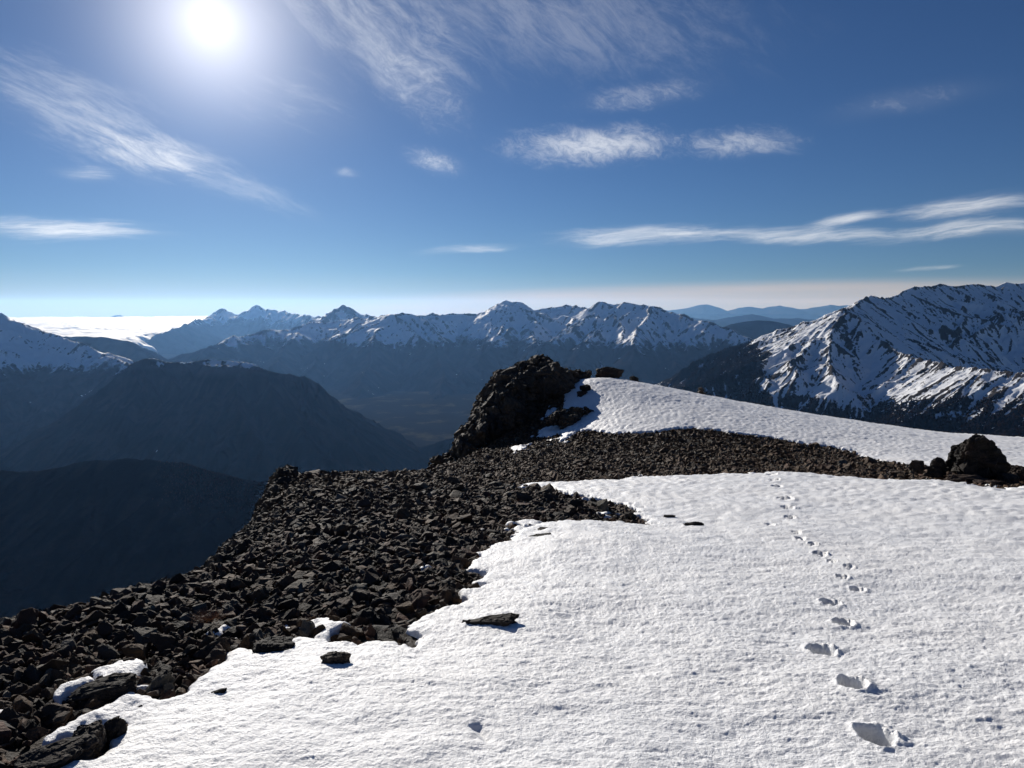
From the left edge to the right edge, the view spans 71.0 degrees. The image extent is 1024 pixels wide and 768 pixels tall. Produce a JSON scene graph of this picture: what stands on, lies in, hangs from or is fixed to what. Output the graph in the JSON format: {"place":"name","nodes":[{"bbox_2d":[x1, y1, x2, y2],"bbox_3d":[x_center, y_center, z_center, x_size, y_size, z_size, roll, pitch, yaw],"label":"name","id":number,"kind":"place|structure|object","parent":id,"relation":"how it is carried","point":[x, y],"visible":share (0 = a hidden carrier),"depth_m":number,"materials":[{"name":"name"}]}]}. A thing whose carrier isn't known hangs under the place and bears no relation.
{"place":"outdoors","nodes":[
{"label":"outdoors","id":0,"kind":"place"},
{"bbox_2d":[0,313,133,449],"bbox_3d":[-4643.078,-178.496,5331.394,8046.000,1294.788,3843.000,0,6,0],"label":"snowy ridge","id":1,"kind":"structure","parent":0,"point":[46,378],"depth_m":5353.69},
{"bbox_2d":[9,316,207,352],"bbox_3d":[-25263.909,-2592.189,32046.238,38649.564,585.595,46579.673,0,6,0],"label":"fog bank","id":2,"kind":"structure","parent":0,"point":[139,331],"depth_m":22866.25,"materials":[{"name":"white"}]},
{"bbox_2d":[63,336,171,361],"bbox_3d":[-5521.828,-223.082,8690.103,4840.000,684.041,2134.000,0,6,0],"label":"dark ridge","id":3,"kind":"structure","parent":0,"point":[134,352],"depth_m":8856.44,"materials":[{"name":"stone"}]},
{"bbox_2d":[0,458,264,618],"bbox_3d":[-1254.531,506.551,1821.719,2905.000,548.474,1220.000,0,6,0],"label":"wooded hill","id":4,"kind":"structure","parent":0,"point":[83,532],"depth_m":1785.56,"materials":[{"name":"green plant"}]},
{"bbox_2d":[0,358,430,481],"bbox_3d":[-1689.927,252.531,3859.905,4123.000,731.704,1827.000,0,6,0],"label":"table hill","id":5,"kind":"structure","parent":0,"point":[246,421],"depth_m":3828.76,"materials":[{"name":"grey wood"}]},
{"bbox_2d":[145,305,382,354],"bbox_3d":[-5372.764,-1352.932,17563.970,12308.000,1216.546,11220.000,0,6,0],"label":"distant peaks","id":6,"kind":"object","parent":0,"point":[216,327],"visible":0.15,"depth_m":19858.94,"materials":[{"name":"stone"}]},
{"bbox_2d":[161,354,479,446],"bbox_3d":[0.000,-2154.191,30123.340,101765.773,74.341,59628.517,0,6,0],"label":"valley floor","id":7,"kind":"structure","parent":0,"point":[419,418],"depth_m":6776.96,"materials":[{"name":"blue"}]},
{"bbox_2d":[418,438,453,457],"bbox_3d":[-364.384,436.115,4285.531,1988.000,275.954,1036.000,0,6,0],"label":"valley hill","id":8,"kind":"structure","parent":0,"point":[439,448],"depth_m":4376.61,"materials":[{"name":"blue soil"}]},
{"bbox_2d":[168,300,754,401],"bbox_3d":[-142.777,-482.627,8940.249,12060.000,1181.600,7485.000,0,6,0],"label":"snowy range","id":9,"kind":"structure","parent":0,"point":[438,356],"depth_m":9690.85,"materials":[{"name":"stone"}]},
{"bbox_2d":[0,394,1023,767],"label":"stony ground","id":10,"kind":"structure","parent":0,"point":[380,633],"depth_m":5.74,"materials":[{"name":"stone"}]},
{"bbox_2d":[0,629,15,644],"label":"loose rock","id":11,"kind":"object","parent":10,"relation":"on","point":[4,632],"visible":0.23,"depth_m":5.30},
{"bbox_2d":[1,636,18,646],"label":"loose rock","id":12,"kind":"object","parent":10,"relation":"on","point":[6,640],"visible":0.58,"depth_m":5.14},
{"bbox_2d":[3,652,22,660],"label":"loose rock","id":13,"kind":"object","parent":10,"relation":"on","point":[10,656],"visible":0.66,"depth_m":4.86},
{"bbox_2d":[0,707,26,721],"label":"loose rock","id":14,"kind":"object","parent":10,"relation":"on","point":[7,714],"visible":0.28,"depth_m":3.88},
{"bbox_2d":[0,682,29,697],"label":"loose rock","id":15,"kind":"object","parent":10,"relation":"on","point":[18,688],"visible":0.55,"depth_m":4.28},
{"bbox_2d":[11,695,32,713],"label":"loose rock","id":16,"kind":"object","parent":10,"relation":"on","point":[22,704],"visible":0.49,"depth_m":4.00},
{"bbox_2d":[13,607,41,628],"bbox_3d":[-3.753,1.849,5.584,0.181,0.189,0.287,-9,-25,5],"label":"loose rock","id":17,"kind":"object","parent":10,"relation":"on","point":[28,615],"visible":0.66,"depth_m":5.49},
{"bbox_2d":[17,623,37,631],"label":"loose rock","id":18,"kind":"object","parent":10,"relation":"on","point":[24,627],"visible":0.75,"depth_m":5.41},
{"bbox_2d":[21,719,36,742],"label":"loose rock","id":19,"kind":"object","parent":10,"relation":"on","point":[30,723],"visible":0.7,"depth_m":3.80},
{"bbox_2d":[17,644,43,653],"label":"loose rock","id":20,"kind":"object","parent":10,"relation":"on","point":[30,648],"visible":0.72,"depth_m":4.99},
{"bbox_2d":[23,664,44,685],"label":"loose rock","id":21,"kind":"object","parent":10,"relation":"on","point":[33,673],"visible":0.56,"depth_m":4.53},
{"bbox_2d":[22,628,47,646],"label":"loose rock","id":22,"kind":"object","parent":10,"relation":"on","point":[34,634],"visible":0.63,"depth_m":5.24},
{"bbox_2d":[39,651,60,664],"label":"loose rock","id":23,"kind":"object","parent":10,"relation":"on","point":[47,657],"visible":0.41,"depth_m":4.82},
{"bbox_2d":[38,659,68,671],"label":"loose rock","id":24,"kind":"object","parent":10,"relation":"on","point":[58,664],"visible":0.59,"depth_m":4.59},
{"bbox_2d":[13,733,98,767],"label":"stone","id":25,"kind":"object","parent":10,"relation":"on","point":[62,752],"visible":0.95,"depth_m":3.40,"materials":[{"name":"stone"}]},
{"bbox_2d":[39,703,72,720],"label":"loose rock","id":26,"kind":"object","parent":10,"relation":"on","point":[51,709],"visible":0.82,"depth_m":3.95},
{"bbox_2d":[45,710,70,725],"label":"loose rock","id":27,"kind":"object","parent":10,"relation":"on","point":[60,716],"visible":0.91,"depth_m":3.87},
{"bbox_2d":[48,619,72,635],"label":"loose rock","id":28,"kind":"object","parent":10,"relation":"on","point":[64,626],"visible":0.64,"depth_m":5.45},
{"bbox_2d":[63,603,82,620],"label":"loose rock","id":29,"kind":"object","parent":10,"relation":"on","point":[77,608],"visible":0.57,"depth_m":5.84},
{"bbox_2d":[61,661,85,677],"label":"loose rock","id":30,"kind":"object","parent":10,"relation":"on","point":[71,667],"visible":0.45,"depth_m":4.64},
{"bbox_2d":[80,635,96,645],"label":"loose rock","id":31,"kind":"object","parent":10,"relation":"on","point":[86,640],"visible":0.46,"depth_m":5.17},
{"bbox_2d":[72,719,106,757],"bbox_3d":[-2.103,1.776,3.554,0.170,0.153,0.160,-3,7,-28],"label":"stone","id":32,"kind":"object","parent":10,"relation":"on","point":[96,728],"visible":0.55,"depth_m":3.55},
{"bbox_2d":[79,610,104,627],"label":"loose rock","id":33,"kind":"object","parent":10,"relation":"on","point":[94,615],"visible":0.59,"depth_m":5.64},
{"bbox_2d":[84,628,103,639],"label":"loose rock","id":34,"kind":"object","parent":10,"relation":"on","point":[93,634],"visible":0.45,"depth_m":5.25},
{"bbox_2d":[82,655,105,665],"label":"loose rock","id":35,"kind":"object","parent":10,"relation":"on","point":[97,661],"visible":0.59,"depth_m":4.80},
{"bbox_2d":[84,694,110,707],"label":"loose rock","id":36,"kind":"object","parent":10,"relation":"on","point":[92,702],"visible":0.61,"depth_m":4.12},
{"bbox_2d":[87,605,109,614],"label":"loose rock","id":37,"kind":"object","parent":10,"relation":"on","point":[100,608],"visible":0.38,"depth_m":5.95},
{"bbox_2d":[66,672,136,705],"bbox_3d":[-2.422,1.806,4.237,0.389,0.100,0.187,-9,14,-16],"label":"stone","id":38,"kind":"object","parent":10,"relation":"on","point":[116,685],"visible":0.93,"depth_m":4.20,"materials":[{"name":"stone"}]},
{"bbox_2d":[93,619,114,638],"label":"loose rock","id":39,"kind":"object","parent":10,"relation":"on","point":[105,627],"visible":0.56,"depth_m":5.35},
{"bbox_2d":[97,643,120,659],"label":"loose rock","id":40,"kind":"object","parent":10,"relation":"on","point":[106,651],"visible":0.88,"depth_m":4.90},
{"bbox_2d":[110,631,126,645],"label":"loose rock","id":41,"kind":"object","parent":10,"relation":"on","point":[121,635],"visible":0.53,"depth_m":5.19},
{"bbox_2d":[108,601,129,614],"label":"loose rock","id":42,"kind":"object","parent":10,"relation":"on","point":[119,607],"visible":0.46,"depth_m":5.91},
{"bbox_2d":[119,592,138,601],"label":"loose rock","id":43,"kind":"object","parent":10,"relation":"on","point":[130,597],"visible":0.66,"depth_m":6.28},
{"bbox_2d":[122,643,145,660],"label":"loose rock","id":44,"kind":"object","parent":10,"relation":"on","point":[136,651],"visible":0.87,"depth_m":4.87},
{"bbox_2d":[130,600,145,612],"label":"loose rock","id":45,"kind":"object","parent":10,"relation":"on","point":[136,606],"visible":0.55,"depth_m":5.93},
{"bbox_2d":[131,615,151,626],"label":"loose rock","id":46,"kind":"object","parent":10,"relation":"on","point":[142,620],"visible":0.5,"depth_m":5.59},
{"bbox_2d":[133,627,156,644],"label":"loose rock","id":47,"kind":"object","parent":10,"relation":"on","point":[141,635],"visible":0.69,"depth_m":5.17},
{"bbox_2d":[151,620,162,633],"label":"loose rock","id":48,"kind":"object","parent":10,"relation":"on","point":[156,624],"visible":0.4,"depth_m":5.51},
{"bbox_2d":[145,673,175,692],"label":"loose rock","id":49,"kind":"object","parent":10,"relation":"on","point":[159,680],"visible":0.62,"depth_m":4.33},
{"bbox_2d":[149,633,175,649],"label":"loose rock","id":50,"kind":"object","parent":10,"relation":"on","point":[161,641],"visible":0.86,"depth_m":5.09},
{"bbox_2d":[156,614,179,620],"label":"loose rock","id":51,"kind":"object","parent":10,"relation":"on","point":[162,617],"visible":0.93,"depth_m":5.73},
{"bbox_2d":[163,623,175,634],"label":"loose rock","id":52,"kind":"object","parent":10,"relation":"on","point":[168,627],"visible":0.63,"depth_m":5.39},
{"bbox_2d":[179,636,196,649],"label":"loose rock","id":53,"kind":"object","parent":10,"relation":"on","point":[189,640],"visible":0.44,"depth_m":5.09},
{"bbox_2d":[178,584,197,593],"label":"loose rock","id":54,"kind":"object","parent":10,"relation":"on","point":[184,588],"visible":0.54,"depth_m":6.55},
{"bbox_2d":[181,644,197,657],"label":"loose rock","id":55,"kind":"object","parent":10,"relation":"on","point":[190,649],"visible":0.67,"depth_m":4.92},
{"bbox_2d":[198,635,214,647],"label":"loose rock","id":56,"kind":"object","parent":10,"relation":"on","point":[206,640],"visible":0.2,"depth_m":5.05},
{"bbox_2d":[190,602,230,625],"bbox_3d":[-2.336,1.783,5.524,0.360,0.066,0.369,5,8,40],"label":"grass tuft","id":57,"kind":"object","parent":10,"relation":"on","point":[211,615],"visible":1,"depth_m":5.55,"materials":[{"name":"brown"}]},
{"bbox_2d":[193,637,229,660],"bbox_3d":[-2.075,1.863,4.969,0.120,0.130,0.235,40,38,26],"label":"loose rock","id":58,"kind":"object","parent":10,"relation":"on","point":[200,653],"visible":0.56,"depth_m":4.94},
{"bbox_2d":[205,648,226,663],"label":"loose rock","id":59,"kind":"object","parent":10,"relation":"on","point":[215,654],"visible":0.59,"depth_m":4.85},
{"bbox_2d":[213,592,231,604],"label":"loose rock","id":60,"kind":"object","parent":10,"relation":"on","point":[226,595],"visible":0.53,"depth_m":6.35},
{"bbox_2d":[238,633,253,649],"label":"loose rock","id":61,"kind":"object","parent":10,"relation":"on","point":[247,640],"visible":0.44,"depth_m":5.14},
{"bbox_2d":[239,589,252,600],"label":"loose rock","id":62,"kind":"object","parent":10,"relation":"on","point":[243,593],"visible":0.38,"depth_m":6.41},
{"bbox_2d":[203,464,297,568],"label":"rock cliff","id":63,"kind":"structure","parent":10,"relation":"on","point":[238,543],"depth_m":13.44,"materials":[{"name":"stone"}]},
{"bbox_2d":[246,588,268,600],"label":"loose rock","id":64,"kind":"object","parent":10,"relation":"on","point":[259,594],"visible":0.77,"depth_m":6.35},
{"bbox_2d":[253,628,263,639],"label":"loose rock","id":65,"kind":"object","parent":10,"relation":"on","point":[257,633],"visible":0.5,"depth_m":5.28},
{"bbox_2d":[254,606,274,617],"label":"loose rock","id":66,"kind":"object","parent":10,"relation":"on","point":[264,610],"visible":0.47,"depth_m":5.85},
{"bbox_2d":[262,593,280,606],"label":"loose rock","id":67,"kind":"object","parent":10,"relation":"on","point":[272,598],"visible":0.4,"depth_m":6.22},
{"bbox_2d":[252,636,294,652],"bbox_3d":[-1.629,1.805,4.924,0.300,0.110,0.200,-1,6,-6],"label":"stone","id":68,"kind":"object","parent":10,"relation":"on","point":[272,644],"visible":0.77,"depth_m":4.88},
{"bbox_2d":[275,574,292,587],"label":"loose rock","id":69,"kind":"object","parent":10,"relation":"on","point":[283,580],"visible":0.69,"depth_m":6.83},
{"bbox_2d":[278,599,298,611],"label":"loose rock","id":70,"kind":"object","parent":10,"relation":"on","point":[289,604],"visible":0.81,"depth_m":6.04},
{"bbox_2d":[283,608,295,619],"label":"loose rock","id":71,"kind":"object","parent":10,"relation":"on","point":[289,615],"visible":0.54,"depth_m":5.74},
{"bbox_2d":[283,618,308,626],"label":"loose rock","id":72,"kind":"object","parent":10,"relation":"on","point":[291,622],"visible":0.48,"depth_m":5.61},
{"bbox_2d":[284,579,314,590],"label":"loose rock","id":73,"kind":"object","parent":10,"relation":"on","point":[306,583],"visible":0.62,"depth_m":6.79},
{"bbox_2d":[298,620,314,636],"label":"loose rock","id":74,"kind":"object","parent":10,"relation":"on","point":[306,628],"visible":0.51,"depth_m":5.34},
{"bbox_2d":[311,624,325,635],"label":"loose rock","id":75,"kind":"object","parent":10,"relation":"on","point":[318,629],"visible":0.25,"depth_m":5.34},
{"bbox_2d":[324,582,341,592],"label":"loose rock","id":76,"kind":"object","parent":10,"relation":"on","point":[328,587],"visible":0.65,"depth_m":6.63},
{"bbox_2d":[333,524,346,536],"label":"loose rock","id":77,"kind":"object","parent":10,"relation":"on","point":[340,530],"visible":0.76,"depth_m":9.55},
{"bbox_2d":[333,596,352,608],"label":"loose rock","id":78,"kind":"object","parent":10,"relation":"on","point":[345,601],"visible":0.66,"depth_m":6.07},
{"bbox_2d":[339,622,359,637],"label":"loose rock","id":79,"kind":"object","parent":10,"relation":"on","point":[347,629],"visible":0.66,"depth_m":5.33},
{"bbox_2d":[341,605,364,612],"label":"loose rock","id":80,"kind":"object","parent":10,"relation":"on","point":[357,607],"visible":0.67,"depth_m":6.04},
{"bbox_2d":[348,583,366,595],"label":"loose rock","id":81,"kind":"object","parent":10,"relation":"on","point":[357,586],"visible":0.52,"depth_m":6.68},
{"bbox_2d":[352,616,367,625],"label":"loose rock","id":82,"kind":"object","parent":10,"relation":"on","point":[359,620],"visible":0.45,"depth_m":5.58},
{"bbox_2d":[352,589,371,602],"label":"loose rock","id":83,"kind":"object","parent":10,"relation":"on","point":[358,595],"visible":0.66,"depth_m":6.33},
{"bbox_2d":[352,607,377,618],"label":"loose rock","id":84,"kind":"object","parent":10,"relation":"on","point":[367,612],"visible":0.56,"depth_m":5.74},
{"bbox_2d":[363,624,375,637],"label":"loose rock","id":85,"kind":"object","parent":10,"relation":"on","point":[369,630],"visible":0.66,"depth_m":5.32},
{"bbox_2d":[362,571,380,585],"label":"loose rock","id":86,"kind":"object","parent":10,"relation":"on","point":[370,577],"visible":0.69,"depth_m":6.98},
{"bbox_2d":[370,598,389,606],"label":"loose rock","id":87,"kind":"object","parent":10,"relation":"on","point":[376,602],"visible":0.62,"depth_m":6.16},
{"bbox_2d":[374,615,390,624],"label":"loose rock","id":88,"kind":"object","parent":10,"relation":"on","point":[378,620],"visible":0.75,"depth_m":5.67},
{"bbox_2d":[393,508,409,518],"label":"loose rock","id":89,"kind":"object","parent":10,"relation":"on","point":[400,513],"visible":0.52,"depth_m":10.86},
{"bbox_2d":[395,601,413,613],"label":"loose rock","id":90,"kind":"object","parent":10,"relation":"on","point":[405,607],"visible":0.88,"depth_m":5.91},
{"bbox_2d":[407,589,433,608],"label":"loose rock","id":91,"kind":"object","parent":10,"relation":"on","point":[418,597],"visible":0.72,"depth_m":6.12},
{"bbox_2d":[414,608,426,617],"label":"loose rock","id":92,"kind":"object","parent":10,"relation":"on","point":[420,613],"visible":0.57,"depth_m":5.85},
{"bbox_2d":[418,575,435,582],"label":"loose rock","id":93,"kind":"object","parent":10,"relation":"on","point":[422,578],"visible":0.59,"depth_m":7.00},
{"bbox_2d":[436,589,451,603],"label":"loose rock","id":94,"kind":"object","parent":10,"relation":"on","point":[446,594],"visible":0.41,"depth_m":6.35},
{"bbox_2d":[457,514,472,522],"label":"loose rock","id":95,"kind":"object","parent":10,"relation":"on","point":[467,518],"visible":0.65,"depth_m":10.60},
{"bbox_2d":[458,536,473,545],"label":"loose rock","id":96,"kind":"object","parent":10,"relation":"on","point":[466,540],"visible":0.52,"depth_m":9.01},
{"bbox_2d":[428,354,591,465],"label":"crag","id":97,"kind":"structure","parent":10,"relation":"on","point":[518,394],"depth_m":38.45,"materials":[{"name":"stone"}]},
{"bbox_2d":[0,377,1023,767],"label":"snowfield","id":98,"kind":"structure","parent":10,"relation":"on","point":[776,619],"depth_m":4.86,"materials":[{"name":"snow"}]},
{"bbox_2d":[104,716,127,744],"bbox_3d":[-2.058,1.790,3.699,0.124,0.133,0.118,3,7,27],"label":"stone","id":99,"kind":"object","parent":98,"relation":"on","point":[115,727],"visible":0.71,"depth_m":3.68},
{"bbox_2d":[320,651,350,663],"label":"stone","id":100,"kind":"object","parent":98,"relation":"on","point":[334,657],"visible":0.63,"depth_m":4.50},
{"bbox_2d":[462,613,518,626],"bbox_3d":[-0.177,1.825,5.423,0.460,0.183,0.156,1,6,9],"label":"stone","id":101,"kind":"object","parent":98,"relation":"on","point":[505,619],"visible":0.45,"depth_m":5.39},
{"bbox_2d":[595,367,623,377],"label":"boulder","id":102,"kind":"object","parent":98,"relation":"on","point":[608,372],"visible":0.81,"depth_m":41.83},
{"bbox_2d":[512,491,531,500],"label":"loose rock","id":103,"kind":"object","parent":10,"relation":"on","point":[517,495],"visible":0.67,"depth_m":13.25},
{"bbox_2d":[540,406,593,429],"bbox_3d":[2.743,1.746,35.248,2.699,1.169,1.494,0,6,0],"label":"rock rib","id":104,"kind":"object","parent":10,"relation":"on","point":[565,418],"visible":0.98,"depth_m":35.07,"materials":[{"name":"stone"}]},
{"bbox_2d":[596,499,608,511],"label":"loose rock","id":105,"kind":"object","parent":10,"relation":"on","point":[602,505],"visible":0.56,"depth_m":11.69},
{"bbox_2d":[908,460,924,473],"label":"boulder","id":106,"kind":"object","parent":10,"relation":"on","point":[917,466],"visible":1,"depth_m":18.23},
{"bbox_2d":[925,457,948,477],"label":"boulder","id":107,"kind":"object","parent":10,"relation":"on","point":[937,468],"visible":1,"depth_m":17.92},
{"bbox_2d":[943,474,989,482],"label":"boulder","id":108,"kind":"object","parent":10,"relation":"on","point":[962,477],"visible":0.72,"depth_m":17.09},
{"bbox_2d":[945,433,1010,479],"bbox_3d":[11.557,1.809,17.866,1.287,1.155,1.124,-1,6,-6],"label":"boulder","id":109,"kind":"object","parent":10,"relation":"on","point":[982,456],"visible":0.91,"depth_m":17.58,"materials":[{"name":"stone"}]},
{"bbox_2d":[972,479,1008,484],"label":"boulder","id":110,"kind":"object","parent":10,"relation":"on","point":[978,481],"visible":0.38,"depth_m":16.47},
{"bbox_2d":[996,472,1021,484],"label":"boulder","id":111,"kind":"object","parent":10,"relation":"on","point":[1009,478],"visible":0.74,"depth_m":17.13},
{"bbox_2d":[1008,465,1023,480],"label":"boulder","id":112,"kind":"object","parent":10,"relation":"on","point":[1018,470],"visible":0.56,"depth_m":17.98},
{"bbox_2d":[0,0,1023,317],"label":"sky","id":113,"kind":"structure","parent":0,"point":[165,158],"materials":[{"name":"blue"}]},
{"bbox_2d":[693,314,813,326],"bbox_3d":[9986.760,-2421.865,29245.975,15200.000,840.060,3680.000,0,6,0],"label":"blue ridge","id":114,"kind":"structure","parent":0,"point":[723,322],"depth_m":29520.49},
{"bbox_2d":[666,304,849,319],"bbox_3d":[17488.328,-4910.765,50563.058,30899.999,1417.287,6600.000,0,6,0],"label":"faint mountains","id":115,"kind":"structure","parent":0,"point":[707,311],"depth_m":50714.77,"materials":[{"name":"stone"}]},
{"bbox_2d":[725,320,792,338],"bbox_3d":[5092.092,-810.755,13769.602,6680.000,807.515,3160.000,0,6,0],"label":"dark distant hill","id":116,"kind":"structure","parent":0,"point":[756,329],"depth_m":13705.54,"materials":[{"name":"stone"}]},
{"bbox_2d":[654,282,1023,436],"bbox_3d":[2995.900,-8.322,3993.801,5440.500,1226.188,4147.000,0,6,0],"label":"snowy mountain","id":117,"kind":"structure","parent":0,"point":[942,342],"depth_m":3810.06,"materials":[{"name":"snow"}]},
{"bbox_2d":[687,341,1023,436],"bbox_3d":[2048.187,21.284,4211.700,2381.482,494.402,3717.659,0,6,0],"label":"forest","id":118,"kind":"object","parent":117,"relation":"on","point":[911,402],"visible":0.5,"depth_m":3206.05,"materials":[{"name":"plant"}]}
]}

